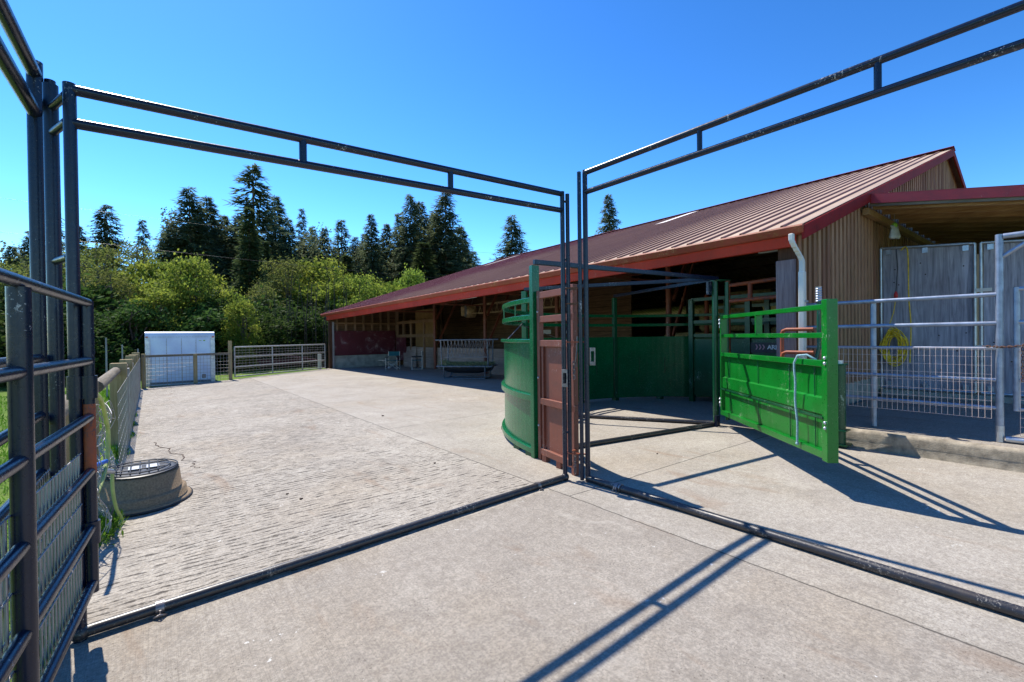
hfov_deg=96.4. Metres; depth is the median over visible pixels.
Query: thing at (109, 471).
tap
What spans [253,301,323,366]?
bush
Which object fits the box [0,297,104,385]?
bush
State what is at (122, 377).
wooden fence
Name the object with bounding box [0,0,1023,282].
sky
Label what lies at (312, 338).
sapling trunk
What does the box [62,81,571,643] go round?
bow frame
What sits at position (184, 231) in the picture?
conifer tree
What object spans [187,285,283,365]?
bush
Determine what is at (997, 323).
pipe fence
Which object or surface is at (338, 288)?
leafy tree
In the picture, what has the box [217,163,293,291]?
conifer tree
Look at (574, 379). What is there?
padlocked chain
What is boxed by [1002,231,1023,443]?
overhead frame
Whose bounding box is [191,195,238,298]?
conifer tree
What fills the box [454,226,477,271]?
conifer tree
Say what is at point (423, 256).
cedar tree
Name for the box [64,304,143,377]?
bush
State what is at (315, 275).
leafy tree
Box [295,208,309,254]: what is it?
conifer tree
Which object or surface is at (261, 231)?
power line
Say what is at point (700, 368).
cattle chute
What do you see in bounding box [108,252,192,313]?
leafy tree
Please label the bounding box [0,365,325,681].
grass field
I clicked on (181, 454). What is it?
concrete crack
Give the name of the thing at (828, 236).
barn
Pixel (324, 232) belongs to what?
conifer tree
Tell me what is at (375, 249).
conifer tree
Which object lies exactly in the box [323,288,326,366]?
sapling trunk
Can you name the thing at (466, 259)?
conifer tree
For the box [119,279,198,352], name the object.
leafy tree
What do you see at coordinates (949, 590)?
bow frame
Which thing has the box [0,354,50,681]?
alley fence
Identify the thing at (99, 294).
bush
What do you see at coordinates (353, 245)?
conifer tree
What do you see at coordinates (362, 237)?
conifer tree
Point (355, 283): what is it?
leafy tree
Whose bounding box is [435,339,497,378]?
hay feeder
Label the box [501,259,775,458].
sweep tub
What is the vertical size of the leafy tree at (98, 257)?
8.284 m
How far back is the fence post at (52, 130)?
2.53 m
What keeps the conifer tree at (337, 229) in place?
on the ground
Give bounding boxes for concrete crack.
[154,442,199,467]
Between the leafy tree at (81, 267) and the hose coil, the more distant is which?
the leafy tree at (81, 267)
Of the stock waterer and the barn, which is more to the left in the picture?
the stock waterer
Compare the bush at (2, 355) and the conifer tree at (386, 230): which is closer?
the bush at (2, 355)
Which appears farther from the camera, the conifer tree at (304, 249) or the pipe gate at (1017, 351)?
the conifer tree at (304, 249)
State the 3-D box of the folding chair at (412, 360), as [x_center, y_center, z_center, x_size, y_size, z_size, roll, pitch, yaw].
[-4.557,0.923,22.012,0.525,0.880,0.584,-1,1,-8]
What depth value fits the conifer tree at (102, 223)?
44.70 m
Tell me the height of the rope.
0.953 m
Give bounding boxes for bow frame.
[0,0,55,613]
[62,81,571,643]
[577,0,1023,619]
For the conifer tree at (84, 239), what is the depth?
42.20 m
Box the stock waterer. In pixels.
[98,458,192,517]
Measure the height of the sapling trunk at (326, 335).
4.860 m
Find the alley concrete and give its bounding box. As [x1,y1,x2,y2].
[40,364,1023,681]
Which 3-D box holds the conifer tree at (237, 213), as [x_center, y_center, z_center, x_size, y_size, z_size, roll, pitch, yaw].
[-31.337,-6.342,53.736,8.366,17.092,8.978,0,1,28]
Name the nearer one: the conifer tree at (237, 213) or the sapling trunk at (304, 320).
the sapling trunk at (304, 320)
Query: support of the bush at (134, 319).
on the grass field
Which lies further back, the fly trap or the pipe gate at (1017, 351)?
the fly trap
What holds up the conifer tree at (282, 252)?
on the ground
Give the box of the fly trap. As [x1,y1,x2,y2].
[889,214,900,238]
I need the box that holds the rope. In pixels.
[793,354,816,444]
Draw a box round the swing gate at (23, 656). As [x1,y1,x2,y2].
[0,268,100,681]
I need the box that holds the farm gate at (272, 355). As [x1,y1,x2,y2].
[234,344,325,376]
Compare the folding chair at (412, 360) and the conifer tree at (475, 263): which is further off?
the conifer tree at (475, 263)
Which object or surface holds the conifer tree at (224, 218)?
on the ground
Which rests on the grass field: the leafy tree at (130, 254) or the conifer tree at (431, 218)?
the leafy tree at (130, 254)
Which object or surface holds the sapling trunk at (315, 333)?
on the ground
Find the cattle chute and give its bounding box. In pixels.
[688,292,776,401]
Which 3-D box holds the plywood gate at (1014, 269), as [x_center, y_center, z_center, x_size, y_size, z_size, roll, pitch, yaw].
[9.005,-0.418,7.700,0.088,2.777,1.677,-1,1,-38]
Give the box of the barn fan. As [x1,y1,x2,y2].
[461,296,560,317]
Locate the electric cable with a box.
[889,246,911,362]
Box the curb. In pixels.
[846,427,1023,472]
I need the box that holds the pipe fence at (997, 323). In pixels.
[806,234,1004,441]
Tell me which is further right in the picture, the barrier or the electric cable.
the electric cable
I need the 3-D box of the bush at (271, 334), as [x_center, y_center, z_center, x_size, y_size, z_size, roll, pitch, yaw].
[-13.787,0.150,25.605,4.733,4.161,5.027,-1,1,3]
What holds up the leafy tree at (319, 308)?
on the ground
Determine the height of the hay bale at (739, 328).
0.831 m
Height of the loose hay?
0.429 m
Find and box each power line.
[4,198,515,254]
[4,232,432,277]
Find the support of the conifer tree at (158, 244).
on the ground
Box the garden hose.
[97,393,122,527]
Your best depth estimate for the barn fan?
20.45 m
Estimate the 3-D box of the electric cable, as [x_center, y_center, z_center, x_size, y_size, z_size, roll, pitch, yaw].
[7.749,-0.725,9.145,0.103,2.305,0.369,-1,1,-38]
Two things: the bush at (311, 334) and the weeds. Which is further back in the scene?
the bush at (311, 334)
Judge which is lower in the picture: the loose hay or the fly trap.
the loose hay
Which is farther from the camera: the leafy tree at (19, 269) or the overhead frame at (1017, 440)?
the leafy tree at (19, 269)
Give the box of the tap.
[97,459,114,473]
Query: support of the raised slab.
on the alley concrete
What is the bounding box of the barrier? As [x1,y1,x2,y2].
[232,358,303,366]
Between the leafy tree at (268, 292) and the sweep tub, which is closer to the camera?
the sweep tub
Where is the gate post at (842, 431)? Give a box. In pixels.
[838,360,851,446]
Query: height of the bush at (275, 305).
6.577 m
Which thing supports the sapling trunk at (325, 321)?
on the ground
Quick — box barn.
[320,146,983,405]
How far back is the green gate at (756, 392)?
5.08 m
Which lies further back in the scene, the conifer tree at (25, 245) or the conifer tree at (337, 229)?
the conifer tree at (337, 229)
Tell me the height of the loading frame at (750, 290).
2.500 m
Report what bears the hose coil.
hanging from the plywood gate at (937, 270)
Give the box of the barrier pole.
[281,355,322,361]
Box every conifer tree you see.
[0,245,29,276]
[14,231,29,275]
[23,214,64,255]
[62,225,99,279]
[82,205,135,273]
[130,219,152,285]
[143,221,184,281]
[149,186,240,298]
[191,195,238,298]
[214,215,240,292]
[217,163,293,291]
[229,212,251,248]
[260,195,301,286]
[277,241,292,278]
[283,217,297,270]
[293,244,311,263]
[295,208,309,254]
[309,226,320,252]
[316,228,335,278]
[329,219,358,276]
[349,237,359,272]
[354,233,373,281]
[356,213,390,297]
[378,223,399,282]
[382,213,408,283]
[383,194,431,286]
[414,201,440,269]
[415,193,474,277]
[423,212,444,260]
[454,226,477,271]
[460,248,472,268]
[470,251,481,266]
[489,215,529,260]
[596,194,620,233]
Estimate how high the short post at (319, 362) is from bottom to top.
0.850 m
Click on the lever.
(818, 293)
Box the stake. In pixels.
[105,338,107,397]
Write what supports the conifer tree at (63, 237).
on the ground
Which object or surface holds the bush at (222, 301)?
on the grass field
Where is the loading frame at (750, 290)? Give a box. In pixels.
[725,277,775,352]
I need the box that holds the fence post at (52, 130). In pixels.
[42,82,67,625]
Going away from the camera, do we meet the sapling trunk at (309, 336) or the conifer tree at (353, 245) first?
the sapling trunk at (309, 336)
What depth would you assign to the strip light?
8.55 m
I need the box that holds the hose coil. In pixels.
[879,327,908,366]
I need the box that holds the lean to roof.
[862,184,1023,253]
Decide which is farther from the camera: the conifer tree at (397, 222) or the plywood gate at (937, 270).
the conifer tree at (397, 222)
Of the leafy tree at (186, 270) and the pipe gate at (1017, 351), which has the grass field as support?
the leafy tree at (186, 270)
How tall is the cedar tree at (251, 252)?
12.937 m
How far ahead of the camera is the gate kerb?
8.64 m
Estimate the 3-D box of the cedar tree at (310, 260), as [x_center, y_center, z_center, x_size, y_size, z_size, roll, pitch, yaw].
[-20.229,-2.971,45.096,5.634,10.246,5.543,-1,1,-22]
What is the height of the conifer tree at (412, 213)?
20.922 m
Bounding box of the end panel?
[536,284,584,475]
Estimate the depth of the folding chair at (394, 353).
22.05 m
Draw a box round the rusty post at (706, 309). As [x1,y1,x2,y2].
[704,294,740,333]
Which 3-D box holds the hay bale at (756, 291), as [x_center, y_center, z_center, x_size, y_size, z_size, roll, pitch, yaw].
[7.705,-1.365,14.497,0.928,0.483,1.437,-1,1,-38]
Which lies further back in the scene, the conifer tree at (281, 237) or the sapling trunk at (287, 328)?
the conifer tree at (281, 237)
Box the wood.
[0,206,479,297]
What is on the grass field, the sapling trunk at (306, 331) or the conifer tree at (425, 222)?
the sapling trunk at (306, 331)
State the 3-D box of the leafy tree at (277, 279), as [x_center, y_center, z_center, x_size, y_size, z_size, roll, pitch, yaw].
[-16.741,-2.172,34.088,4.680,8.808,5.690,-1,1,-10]
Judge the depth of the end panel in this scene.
5.32 m
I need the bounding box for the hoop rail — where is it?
[780,327,813,356]
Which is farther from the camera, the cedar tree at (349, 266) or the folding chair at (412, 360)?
the cedar tree at (349, 266)
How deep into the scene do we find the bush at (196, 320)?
22.66 m
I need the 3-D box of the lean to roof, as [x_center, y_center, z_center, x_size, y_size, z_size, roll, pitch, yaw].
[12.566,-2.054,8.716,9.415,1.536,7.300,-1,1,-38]
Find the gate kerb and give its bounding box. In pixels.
[881,388,1023,404]
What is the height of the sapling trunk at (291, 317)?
5.714 m
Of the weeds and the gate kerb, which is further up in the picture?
the gate kerb
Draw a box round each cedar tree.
[228,207,268,304]
[253,240,278,285]
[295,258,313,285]
[339,254,357,298]
[409,242,442,281]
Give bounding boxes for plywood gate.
[879,242,976,393]
[976,239,1023,396]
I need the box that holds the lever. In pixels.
[814,286,821,359]
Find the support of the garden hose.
hanging from the wooden fence at (122, 377)
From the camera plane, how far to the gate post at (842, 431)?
5.96 m
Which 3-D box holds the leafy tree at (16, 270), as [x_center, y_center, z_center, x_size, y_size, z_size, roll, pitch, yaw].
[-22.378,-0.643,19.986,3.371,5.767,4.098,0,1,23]
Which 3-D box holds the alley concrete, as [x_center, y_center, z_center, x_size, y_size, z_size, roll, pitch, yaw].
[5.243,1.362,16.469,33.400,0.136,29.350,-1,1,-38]
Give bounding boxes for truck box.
[145,332,214,385]
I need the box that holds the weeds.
[98,412,138,545]
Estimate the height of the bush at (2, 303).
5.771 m
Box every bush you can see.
[0,267,106,325]
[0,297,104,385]
[0,333,5,357]
[17,267,158,374]
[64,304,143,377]
[94,293,178,372]
[144,298,241,370]
[174,289,280,369]
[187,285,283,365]
[222,312,307,368]
[243,281,303,312]
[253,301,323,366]
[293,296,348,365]
[293,307,327,366]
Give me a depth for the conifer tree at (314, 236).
63.94 m
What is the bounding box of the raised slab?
[846,373,1023,448]
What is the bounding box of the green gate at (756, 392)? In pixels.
[718,299,838,462]
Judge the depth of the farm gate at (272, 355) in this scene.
20.23 m
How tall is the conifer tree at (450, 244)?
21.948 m
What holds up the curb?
on the alley concrete
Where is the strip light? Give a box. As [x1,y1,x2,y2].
[758,249,777,253]
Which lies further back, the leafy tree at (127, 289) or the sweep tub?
the leafy tree at (127, 289)
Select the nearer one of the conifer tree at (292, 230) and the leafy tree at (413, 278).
the leafy tree at (413, 278)
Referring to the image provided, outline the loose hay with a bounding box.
[437,359,494,368]
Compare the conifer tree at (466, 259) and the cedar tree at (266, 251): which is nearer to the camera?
the cedar tree at (266, 251)
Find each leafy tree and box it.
[0,254,65,290]
[0,263,29,317]
[23,252,122,298]
[63,239,142,299]
[63,263,143,315]
[92,235,169,301]
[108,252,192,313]
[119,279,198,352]
[124,246,248,316]
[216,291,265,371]
[244,279,293,311]
[251,255,304,302]
[276,251,369,307]
[312,276,351,351]
[329,269,396,307]
[369,277,399,295]
[381,261,425,290]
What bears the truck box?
on the ground
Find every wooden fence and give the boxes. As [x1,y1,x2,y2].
[65,353,140,538]
[141,341,232,388]
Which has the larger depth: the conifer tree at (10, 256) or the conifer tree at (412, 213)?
the conifer tree at (412, 213)
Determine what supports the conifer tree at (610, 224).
on the ground
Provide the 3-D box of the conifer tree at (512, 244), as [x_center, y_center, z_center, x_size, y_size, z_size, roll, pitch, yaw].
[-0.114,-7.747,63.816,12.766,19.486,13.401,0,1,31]
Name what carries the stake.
on the grass field
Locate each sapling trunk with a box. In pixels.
[285,273,291,367]
[286,300,288,358]
[298,277,304,366]
[306,282,308,366]
[308,282,312,366]
[311,285,312,366]
[315,305,316,365]
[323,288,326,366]
[325,288,328,368]
[325,293,326,348]
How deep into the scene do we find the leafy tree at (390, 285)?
39.20 m
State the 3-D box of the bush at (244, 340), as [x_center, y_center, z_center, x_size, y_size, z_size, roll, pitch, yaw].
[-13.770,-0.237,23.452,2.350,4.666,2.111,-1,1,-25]
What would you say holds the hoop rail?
on the alley concrete
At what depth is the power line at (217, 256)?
22.91 m
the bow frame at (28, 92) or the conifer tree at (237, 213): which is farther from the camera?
the conifer tree at (237, 213)
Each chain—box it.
[572,336,577,474]
[986,344,1023,381]
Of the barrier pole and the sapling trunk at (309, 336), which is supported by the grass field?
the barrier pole
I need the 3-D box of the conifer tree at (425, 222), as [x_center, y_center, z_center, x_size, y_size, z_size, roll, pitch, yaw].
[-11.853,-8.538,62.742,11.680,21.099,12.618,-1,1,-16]
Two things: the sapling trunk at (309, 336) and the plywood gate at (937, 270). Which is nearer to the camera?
the plywood gate at (937, 270)
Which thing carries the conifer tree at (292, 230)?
on the ground
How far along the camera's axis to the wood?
53.87 m
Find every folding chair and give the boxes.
[382,351,399,369]
[411,351,422,369]
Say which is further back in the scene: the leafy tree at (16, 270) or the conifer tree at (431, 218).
the conifer tree at (431, 218)
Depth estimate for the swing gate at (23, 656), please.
1.70 m
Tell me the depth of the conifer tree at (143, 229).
51.33 m
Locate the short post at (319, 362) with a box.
[318,354,321,369]
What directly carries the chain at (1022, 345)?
attached to the pipe fence at (997, 323)
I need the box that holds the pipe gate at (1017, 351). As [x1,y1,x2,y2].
[1013,286,1023,436]
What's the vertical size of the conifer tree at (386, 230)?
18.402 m

